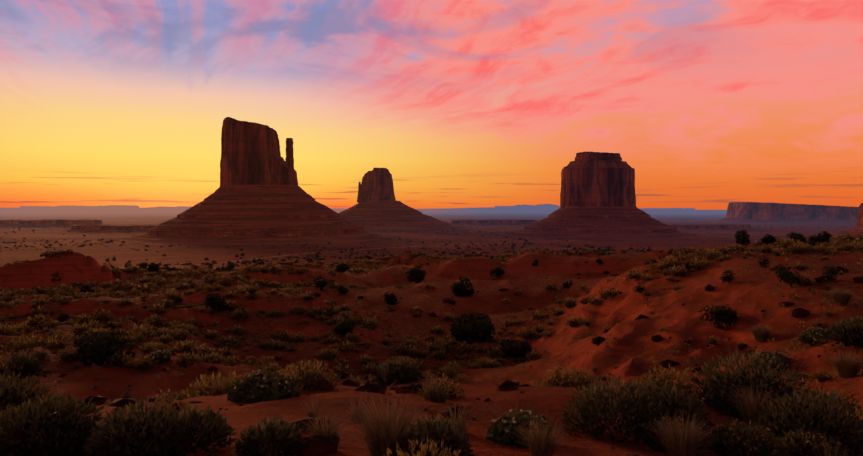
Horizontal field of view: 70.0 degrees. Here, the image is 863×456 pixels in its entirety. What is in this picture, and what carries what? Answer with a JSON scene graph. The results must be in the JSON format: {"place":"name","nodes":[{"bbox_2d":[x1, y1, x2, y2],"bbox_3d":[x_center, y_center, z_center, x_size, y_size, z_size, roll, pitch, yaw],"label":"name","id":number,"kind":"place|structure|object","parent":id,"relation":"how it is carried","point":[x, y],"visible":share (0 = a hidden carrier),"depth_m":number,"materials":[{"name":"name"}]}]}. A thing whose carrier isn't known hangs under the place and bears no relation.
{"place":"outdoors","nodes":[
{"label":"outdoors","id":0,"kind":"place"},
{"bbox_2d":[20,205,138,207],"bbox_3d":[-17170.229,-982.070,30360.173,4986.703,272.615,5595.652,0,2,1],"label":"distant mesa","id":1,"kind":"structure","parent":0,"point":[110,206],"depth_m":28390.97,"materials":[{"name":"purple stone"}]},
{"bbox_2d":[0,206,559,211],"bbox_3d":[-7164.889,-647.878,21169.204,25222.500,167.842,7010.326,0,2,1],"label":"distant mesas","id":2,"kind":"structure","parent":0,"point":[478,209],"depth_m":18249.59,"materials":[{"name":"blue stone"}]},
{"bbox_2d":[0,212,862,455],"bbox_3d":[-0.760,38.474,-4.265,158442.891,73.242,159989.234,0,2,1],"label":"desert ground","id":3,"kind":"structure","parent":0,"point":[633,341],"depth_m":54.75,"materials":[{"name":"red sand"}]},
{"bbox_2d":[0,219,107,226],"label":"mesa","id":4,"kind":"structure","parent":3,"relation":"on","point":[39,223],"depth_m":2522.03,"materials":[{"name":"red stone"}]},
{"bbox_2d":[64,224,155,231],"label":"mesa","id":5,"kind":"structure","parent":3,"relation":"on","point":[109,228],"depth_m":1935.90,"materials":[{"name":"red stone"}]},
{"bbox_2d":[104,117,401,245],"bbox_3d":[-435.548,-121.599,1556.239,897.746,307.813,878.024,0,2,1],"label":"butte","id":6,"kind":"object","parent":3,"relation":"on","point":[259,196],"visible":0.94,"depth_m":1433.16,"materials":[{"name":"red stone"}]},
{"bbox_2d":[338,168,468,230],"bbox_3d":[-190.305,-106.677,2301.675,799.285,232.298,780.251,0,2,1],"label":"butte","id":7,"kind":"object","parent":3,"relation":"on","point":[378,207],"visible":0.79,"depth_m":2201.22,"materials":[{"name":"red stone"}]},
{"bbox_2d":[2,224,842,367],"bbox_3d":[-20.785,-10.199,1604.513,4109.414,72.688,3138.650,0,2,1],"label":"bushes","id":8,"kind":"object","parent":3,"relation":"on","point":[471,329],"visible":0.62,"depth_m":59.69,"materials":[{"name":"green plant"}]},
{"bbox_2d":[0,224,862,455],"bbox_3d":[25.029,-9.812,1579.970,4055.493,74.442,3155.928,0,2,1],"label":"shrubs","id":9,"kind":"object","parent":3,"relation":"on","point":[59,429],"visible":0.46,"depth_m":9.62,"materials":[{"name":"green plant"}]},
{"bbox_2d":[0,284,862,455],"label":"grass tufts","id":10,"kind":"object","parent":3,"relation":"on","point":[383,434],"visible":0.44,"depth_m":5.76,"materials":[{"name":"green plant"}]},
{"bbox_2d":[1,251,862,455],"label":"scattered stones","id":11,"kind":"object","parent":3,"relation":"on","point":[321,445],"visible":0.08,"depth_m":9.28,"materials":[{"name":"red stone"}]},
{"bbox_2d":[2,235,862,454],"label":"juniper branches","id":12,"kind":"object","parent":3,"relation":"on","point":[215,312],"visible":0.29,"depth_m":35.45,"materials":[{"name":"brown wood"}]},
{"bbox_2d":[87,327,844,455],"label":"wild flower plants","id":13,"kind":"object","parent":3,"relation":"on","point":[530,412],"visible":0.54,"depth_m":6.28,"materials":[{"name":"green plant"}]},
{"bbox_2d":[494,152,714,240],"bbox_3d":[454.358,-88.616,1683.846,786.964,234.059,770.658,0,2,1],"label":"butte","id":14,"kind":"object","parent":3,"relation":"on","point":[597,198],"visible":0.94,"depth_m":1599.84,"materials":[{"name":"red stone"}]},
{"bbox_2d":[831,203,862,236],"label":"butte","id":15,"kind":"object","parent":3,"relation":"on","point":[856,230],"visible":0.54,"depth_m":1475.94,"materials":[{"name":"red stone"}]},
{"bbox_2d":[0,0,862,209],"label":"sky","id":16,"kind":"structure","parent":0,"point":[711,104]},
{"bbox_2d":[448,219,536,224],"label":"mesa","id":17,"kind":"structure","parent":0,"point":[492,222],"depth_m":2802.74,"materials":[{"name":"red stone"}]},
{"bbox_2d":[168,234,817,265],"bbox_3d":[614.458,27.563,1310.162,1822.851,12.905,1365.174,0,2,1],"label":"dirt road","id":18,"kind":"structure","parent":0,"point":[409,246],"depth_m":1111.16,"materials":[{"name":"brown soil"}]},
{"bbox_2d":[495,204,559,206],"bbox_3d":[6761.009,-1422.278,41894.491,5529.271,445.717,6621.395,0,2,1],"label":"distant mesa","id":19,"kind":"structure","parent":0,"point":[543,205],"depth_m":39202.01,"materials":[{"name":"blue stone"}]},
{"bbox_2d":[538,210,726,212],"bbox_3d":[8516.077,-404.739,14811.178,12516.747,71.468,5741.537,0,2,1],"label":"distant mesa","id":20,"kind":"structure","parent":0,"point":[685,211],"depth_m":12553.60,"materials":[{"name":"blue stone"}]},
{"bbox_2d":[639,208,695,209],"bbox_3d":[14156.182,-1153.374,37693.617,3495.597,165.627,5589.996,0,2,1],"label":"distant mesa","id":21,"kind":"structure","parent":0,"point":[667,208],"depth_m":35583.36,"materials":[{"name":"blue stone"}]},
{"bbox_2d":[667,224,756,229],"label":"mesa","id":22,"kind":"structure","parent":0,"point":[717,226],"depth_m":2207.07,"materials":[{"name":"red stone"}]},
{"bbox_2d":[712,202,858,223],"bbox_3d":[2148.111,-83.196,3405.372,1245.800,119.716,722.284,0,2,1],"label":"mesa","id":23,"kind":"structure","parent":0,"point":[747,212],"depth_m":3198.01,"materials":[{"name":"red stone"}]}
]}

